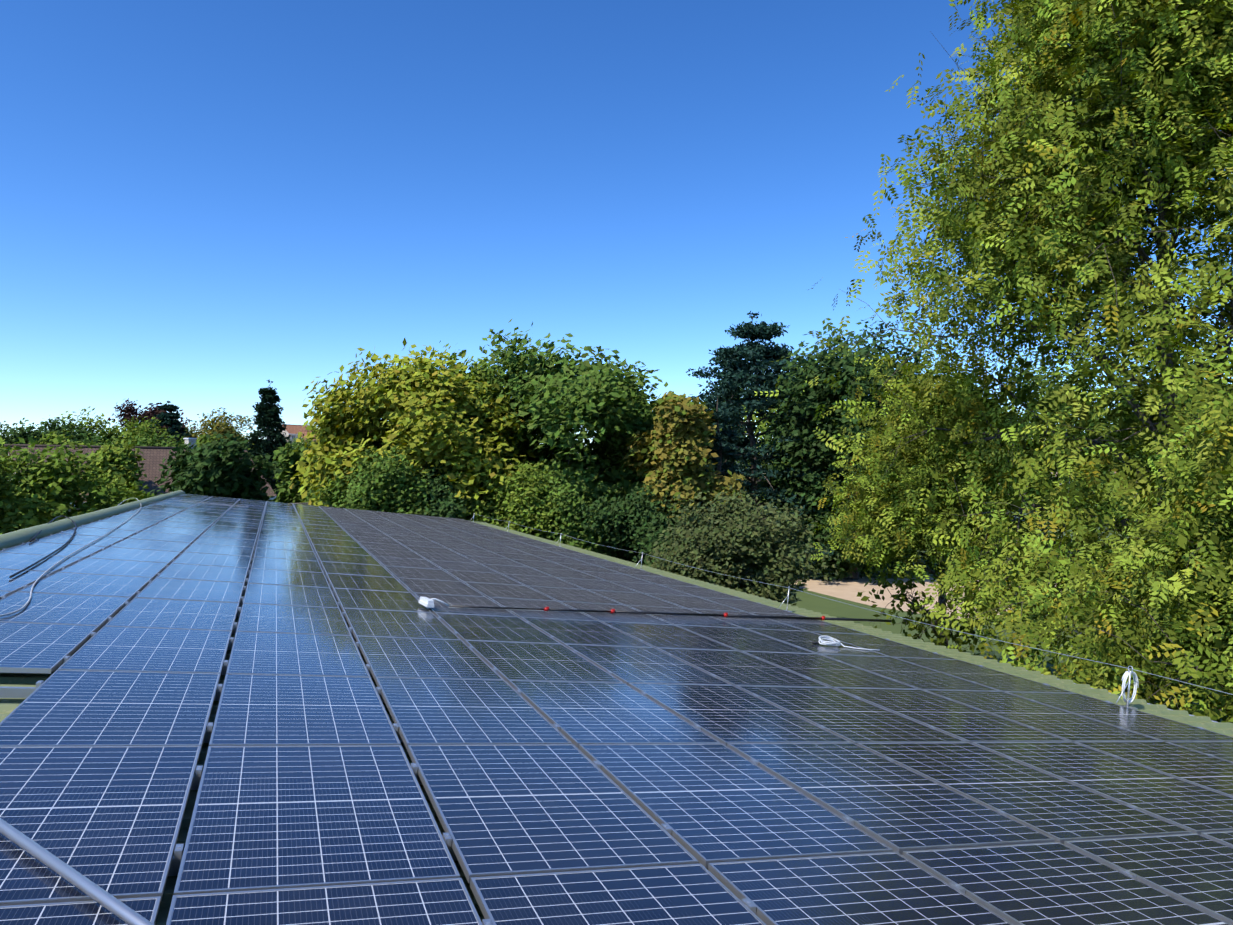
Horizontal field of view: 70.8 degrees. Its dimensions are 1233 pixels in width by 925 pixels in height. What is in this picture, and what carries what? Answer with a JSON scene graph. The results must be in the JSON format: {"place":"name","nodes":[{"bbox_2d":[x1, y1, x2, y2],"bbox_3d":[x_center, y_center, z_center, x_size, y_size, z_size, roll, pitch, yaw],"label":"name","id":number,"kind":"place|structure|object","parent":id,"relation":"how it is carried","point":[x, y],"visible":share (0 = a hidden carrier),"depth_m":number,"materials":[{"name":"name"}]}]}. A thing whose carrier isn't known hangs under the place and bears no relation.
{"place":"outdoors","nodes":[
{"label":"outdoors","id":0,"kind":"place"},
{"bbox_2d":[282,423,307,444],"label":"hill house","id":1,"kind":"structure","parent":0,"point":[292,430],"depth_m":304.62,"materials":[{"name":"tile"}]},
{"bbox_2d":[298,431,316,444],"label":"hill house","id":2,"kind":"structure","parent":0,"point":[304,433],"depth_m":242.58,"materials":[{"name":"tile"}]},
{"bbox_2d":[0,0,1232,443],"label":"sky","id":3,"kind":"structure","parent":0,"point":[204,203],"materials":[{"name":"blue"}]},
{"bbox_2d":[622,447,1230,722],"bbox_3d":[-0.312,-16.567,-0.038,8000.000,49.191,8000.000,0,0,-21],"label":"ground","id":4,"kind":"structure","parent":0,"point":[822,605],"depth_m":47.67,"materials":[{"name":"green plant"}]},
{"bbox_2d":[0,446,85,534],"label":"broadleaf","id":5,"kind":"object","parent":4,"relation":"on","point":[9,518],"visible":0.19,"depth_m":31.08,"materials":[{"name":"green plant"}]},
{"bbox_2d":[0,417,105,454],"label":"broadleaf","id":6,"kind":"object","parent":4,"relation":"on","point":[54,425],"visible":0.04,"depth_m":89.67,"materials":[{"name":"green plant"}]},
{"bbox_2d":[35,429,99,445],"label":"broadleaf","id":7,"kind":"object","parent":4,"relation":"on","point":[54,435],"depth_m":73.77,"materials":[{"name":"green plant"}]},
{"bbox_2d":[0,436,162,525],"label":"broadleaf","id":8,"kind":"object","parent":4,"relation":"on","point":[48,480],"visible":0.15,"depth_m":37.74,"materials":[{"name":"green plant"}]},
{"bbox_2d":[78,440,146,503],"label":"broadleaf","id":9,"kind":"object","parent":4,"relation":"on","point":[118,461],"visible":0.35,"depth_m":61.28,"materials":[{"name":"green plant"}]},
{"bbox_2d":[56,406,168,445],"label":"broadleaf","id":10,"kind":"object","parent":4,"relation":"on","point":[108,432],"visible":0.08,"depth_m":106.44,"materials":[{"name":"green plant"}]},
{"bbox_2d":[1,438,276,513],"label":"wall","id":11,"kind":"structure","parent":4,"relation":"on","point":[154,456],"depth_m":66.89,"materials":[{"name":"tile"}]},
{"bbox_2d":[93,428,199,446],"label":"broadleaf","id":12,"kind":"object","parent":4,"relation":"on","point":[143,441],"visible":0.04,"depth_m":86.00,"materials":[{"name":"green plant"}]},
{"bbox_2d":[107,398,195,442],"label":"broadleaf","id":13,"kind":"object","parent":4,"relation":"on","point":[134,412],"visible":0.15,"depth_m":130.49,"materials":[{"name":"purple plant"}]},
{"bbox_2d":[149,401,190,446],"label":"cedar","id":14,"kind":"object","parent":4,"relation":"on","point":[170,421],"visible":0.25,"depth_m":119.23,"materials":[{"name":"green plant"}]},
{"bbox_2d":[172,434,220,447],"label":"broadleaf","id":15,"kind":"object","parent":4,"relation":"on","point":[203,439],"depth_m":94.21,"materials":[{"name":"green plant"}]},
{"bbox_2d":[175,407,254,449],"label":"broadleaf","id":16,"kind":"object","parent":4,"relation":"on","point":[221,426],"visible":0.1,"depth_m":122.02,"materials":[{"name":"green plant"}]},
{"bbox_2d":[150,431,282,501],"bbox_3d":[-25.775,3.172,54.818,8.472,10.212,6.930,0,0,18],"label":"broadleaf","id":17,"kind":"object","parent":4,"relation":"on","point":[219,468],"visible":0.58,"depth_m":53.52,"materials":[{"name":"green plant"}]},
{"bbox_2d":[245,380,292,501],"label":"conifer tree","id":18,"kind":"object","parent":4,"relation":"on","point":[269,423],"visible":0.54,"depth_m":87.42,"materials":[{"name":"green plant"}]},
{"bbox_2d":[269,443,323,502],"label":"broadleaf","id":19,"kind":"object","parent":4,"relation":"on","point":[288,457],"visible":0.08,"depth_m":61.13,"materials":[{"name":"green plant"}]},
{"bbox_2d":[290,434,316,455],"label":"tree","id":20,"kind":"object","parent":4,"relation":"on","point":[306,448],"depth_m":181.94,"materials":[{"name":"green plant"}]},
{"bbox_2d":[292,433,316,452],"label":"tree","id":21,"kind":"object","parent":4,"relation":"on","point":[302,441],"visible":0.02,"depth_m":218.94,"materials":[{"name":"green plant"}]},
{"bbox_2d":[292,502,354,507],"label":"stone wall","id":22,"kind":"structure","parent":4,"relation":"on","point":[311,504],"depth_m":47.13,"materials":[{"name":"grey stone"}]},
{"bbox_2d":[311,436,422,507],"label":"broadleaf","id":23,"kind":"object","parent":4,"relation":"on","point":[371,457],"depth_m":52.15,"materials":[{"name":"green plant"}]},
{"bbox_2d":[308,444,434,514],"bbox_3d":[-12.982,4.185,46.386,7.351,10.327,7.188,0,0,-21],"label":"shrub","id":24,"kind":"object","parent":4,"relation":"on","point":[372,489],"visible":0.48,"depth_m":45.34,"materials":[{"name":"green plant"}]},
{"bbox_2d":[289,338,534,516],"bbox_3d":[-11.874,0.785,52.044,14.580,15.521,14.091,0,0,-21],"label":"broadleaf","id":25,"kind":"object","parent":4,"relation":"on","point":[417,407],"visible":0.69,"depth_m":48.94,"materials":[{"name":"green plant"}]},
{"bbox_2d":[406,456,500,522],"bbox_3d":[-9.269,4.215,47.979,7.641,9.355,7.169,0,0,-21],"label":"shrub","id":26,"kind":"object","parent":4,"relation":"on","point":[446,506],"visible":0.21,"depth_m":46.29,"materials":[{"name":"green plant"}]},
{"bbox_2d":[406,340,585,522],"bbox_3d":[-8.025,0.298,58.413,11.235,17.060,13.802,0,0,41],"label":"broadleaf","id":27,"kind":"object","parent":4,"relation":"on","point":[476,372],"visible":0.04,"depth_m":54.73,"materials":[{"name":"green plant"}]},
{"bbox_2d":[454,461,567,536],"bbox_3d":[-6.175,4.584,49.576,7.240,9.373,6.710,0,0,1],"label":"shrub","id":28,"kind":"object","parent":4,"relation":"on","point":[517,497],"visible":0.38,"depth_m":47.86,"materials":[{"name":"green plant"}]},
{"bbox_2d":[452,319,667,550],"bbox_3d":[-2.175,-0.309,54.568,13.528,17.188,15.858,0,0,44],"label":"broadleaf","id":29,"kind":"object","parent":4,"relation":"on","point":[599,398],"visible":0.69,"depth_m":51.98,"materials":[{"name":"green plant"}]},
{"bbox_2d":[541,469,640,562],"bbox_3d":[-1.383,4.656,50.107,6.662,8.856,8.644,0,0,42],"label":"shrub","id":30,"kind":"object","parent":4,"relation":"on","point":[576,528],"visible":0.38,"depth_m":47.56,"materials":[{"name":"green plant"}]},
{"bbox_2d":[577,481,685,566],"bbox_3d":[1.588,4.700,47.633,7.453,7.727,6.657,0,0,-21],"label":"shrub","id":31,"kind":"object","parent":4,"relation":"on","point":[639,523],"visible":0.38,"depth_m":46.72,"materials":[{"name":"green plant"}]},
{"bbox_2d":[591,388,698,500],"bbox_3d":[1.947,1.560,59.857,8.372,13.481,9.473,0,0,-21],"label":"broadleaf","id":32,"kind":"object","parent":4,"relation":"on","point":[640,478],"visible":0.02,"depth_m":58.27,"materials":[{"name":"green plant"}]},
{"bbox_2d":[623,391,746,561],"bbox_3d":[3.833,2.083,50.259,6.968,12.344,8.161,0,0,-21],"label":"broadleaf","id":33,"kind":"object","parent":4,"relation":"on","point":[672,453],"visible":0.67,"depth_m":47.92,"materials":[{"name":"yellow plant"}]},
{"bbox_2d":[700,392,753,572],"bbox_3d":[5.942,2.030,51.086,6.996,12.473,6.154,0,0,-21],"label":"tree","id":34,"kind":"object","parent":4,"relation":"on","point":[725,437],"visible":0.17,"depth_m":51.46,"materials":[{"name":"green plant"}]},
{"bbox_2d":[714,405,750,477],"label":"tree","id":35,"kind":"object","parent":4,"relation":"on","point":[735,460],"depth_m":83.43,"materials":[{"name":"green plant"}]},
{"bbox_2d":[720,396,749,496],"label":"tree","id":36,"kind":"object","parent":4,"relation":"on","point":[739,459],"visible":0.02,"depth_m":78.77,"materials":[{"name":"green plant"}]},
{"bbox_2d":[704,377,781,505],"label":"tree","id":37,"kind":"object","parent":4,"relation":"on","point":[733,413],"visible":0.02,"depth_m":100.38,"materials":[{"name":"green plant"}]},
{"bbox_2d":[645,486,841,605],"bbox_3d":[5.531,5.170,40.965,8.968,8.196,7.778,0,0,4],"label":"shrub","id":38,"kind":"object","parent":4,"relation":"on","point":[721,541],"visible":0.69,"depth_m":38.78,"materials":[{"name":"green plant"}]},
{"bbox_2d":[731,374,788,521],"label":"tree","id":39,"kind":"object","parent":4,"relation":"on","point":[762,424],"visible":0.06,"depth_m":84.49,"materials":[{"name":"green plant"}]},
{"bbox_2d":[686,311,855,567],"bbox_3d":[10.362,-1.547,66.755,20.797,20.414,20.449,0,0,-6],"label":"cedar","id":40,"kind":"object","parent":4,"relation":"on","point":[738,371],"visible":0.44,"depth_m":64.36,"materials":[{"name":"green plant"}]},
{"bbox_2d":[760,350,862,540],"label":"broadleaf","id":41,"kind":"object","parent":4,"relation":"on","point":[834,423],"visible":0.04,"depth_m":71.43,"materials":[{"name":"green plant"}]},
{"bbox_2d":[754,431,894,581],"bbox_3d":[15.084,3.119,61.846,10.504,10.852,8.919,0,0,17],"label":"broadleaf","id":42,"kind":"object","parent":4,"relation":"on","point":[843,569],"visible":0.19,"depth_m":60.46,"materials":[{"name":"green plant"}]},
{"bbox_2d":[759,316,942,579],"bbox_3d":[17.729,-0.898,61.663,13.783,19.077,13.709,0,0,-21],"label":"broadleaf","id":43,"kind":"object","parent":4,"relation":"on","point":[827,396],"visible":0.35,"depth_m":60.09,"materials":[{"name":"green plant"}]},
{"bbox_2d":[890,537,938,570],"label":"tree","id":44,"kind":"object","parent":4,"relation":"on","point":[920,557],"depth_m":65.34,"materials":[{"name":"green plant"}]},
{"bbox_2d":[839,346,1017,538],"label":"tree","id":45,"kind":"object","parent":4,"relation":"on","point":[931,399],"depth_m":80.47,"materials":[{"name":"green plant"}]},
{"bbox_2d":[754,0,1232,722],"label":"locust tree","id":46,"kind":"object","parent":4,"relation":"on","point":[1104,118],"visible":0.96,"depth_m":19.95,"materials":[{"name":"green plant"}]},
{"bbox_2d":[810,328,1055,655],"bbox_3d":[10.201,2.065,28.518,6.856,12.960,8.023,0,0,-21],"label":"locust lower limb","id":47,"kind":"object","parent":46,"relation":"attached to","point":[907,495],"visible":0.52,"depth_m":28.23,"materials":[{"name":"green plant"}]},
{"bbox_2d":[999,346,1232,721],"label":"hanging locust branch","id":48,"kind":"object","parent":46,"relation":"attached to","point":[1201,600],"visible":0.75,"depth_m":12.14,"materials":[{"name":"green plant"}]},
{"bbox_2d":[789,577,1224,650],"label":"park paths","id":49,"kind":"structure","parent":4,"relation":"on","point":[847,589],"depth_m":56.05,"materials":[{"name":"beige gravel"}]},
{"bbox_2d":[988,402,1029,508],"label":"tree","id":50,"kind":"object","parent":4,"relation":"on","point":[1013,408],"depth_m":100.61,"materials":[{"name":"green plant"}]},
{"bbox_2d":[992,352,1104,501],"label":"tree","id":51,"kind":"object","parent":4,"relation":"on","point":[1039,376],"depth_m":104.01,"materials":[{"name":"green plant"}]},
{"bbox_2d":[1006,354,1150,506],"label":"tree","id":52,"kind":"object","parent":4,"relation":"on","point":[1045,372],"visible":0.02,"depth_m":96.40,"materials":[{"name":"green plant"}]},
{"bbox_2d":[1002,391,1209,541],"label":"tree","id":53,"kind":"object","parent":4,"relation":"on","point":[1136,456],"visible":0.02,"depth_m":69.63,"materials":[{"name":"green plant"}]},
{"bbox_2d":[1104,377,1230,531],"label":"tree","id":54,"kind":"object","parent":4,"relation":"on","point":[1151,452],"depth_m":73.29,"materials":[{"name":"green plant"}]},
{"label":"hall walls","id":55,"kind":"object","parent":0,"visible":0},
{"bbox_2d":[0,522,1232,924],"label":"roof sheet","id":56,"kind":"object","parent":55,"relation":"on","point":[8,706],"visible":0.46,"depth_m":10.11,"materials":[{"name":"green metal"}]},
{"bbox_2d":[0,495,1214,924],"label":"mounting clamps","id":57,"kind":"object","parent":56,"relation":"on","point":[28,691],"visible":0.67,"depth_m":5.68,"materials":[{"name":"silver metal"}]},
{"bbox_2d":[0,490,1215,721],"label":"roof flashings","id":58,"kind":"object","parent":56,"relation":"on","point":[20,536],"visible":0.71,"depth_m":16.59,"materials":[{"name":"green metal"}]},
{"bbox_2d":[0,494,1232,924],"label":"solar array","id":59,"kind":"object","parent":56,"relation":"on","point":[310,806],"visible":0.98,"depth_m":5.40,"materials":[{"name":"blue glass"}]},
{"bbox_2d":[0,818,153,924],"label":"aluminium pole","id":60,"kind":"object","parent":59,"relation":"on","point":[101,896],"visible":1,"depth_m":3.06,"materials":[{"name":"silver metal"}]},
{"bbox_2d":[0,498,247,616],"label":"hoses","id":61,"kind":"object","parent":59,"relation":"on","point":[28,567],"visible":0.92,"depth_m":12.15,"materials":[{"name":"black rubber"}]},
{"bbox_2d":[418,597,891,621],"bbox_3d":[1.158,2.204,12.728,8.154,0.128,1.364,7,-3,-21],"label":"brush pole","id":62,"kind":"object","parent":59,"relation":"on","point":[426,602],"visible":1,"depth_m":12.37,"materials":[{"name":"black metal"}]},
{"bbox_2d":[812,635,879,650],"bbox_3d":[2.943,2.328,11.222,0.836,0.107,0.390,7,-3,-21],"label":"cable","id":63,"kind":"object","parent":59,"relation":"on","point":[830,639],"visible":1,"depth_m":11.16,"materials":[{"name":"white plastic"}]},
{"bbox_2d":[472,513,1232,708],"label":"lifeline","id":64,"kind":"object","parent":56,"relation":"on","point":[1125,677],"visible":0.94,"depth_m":9.58,"materials":[{"name":"grey metal"}]}
]}

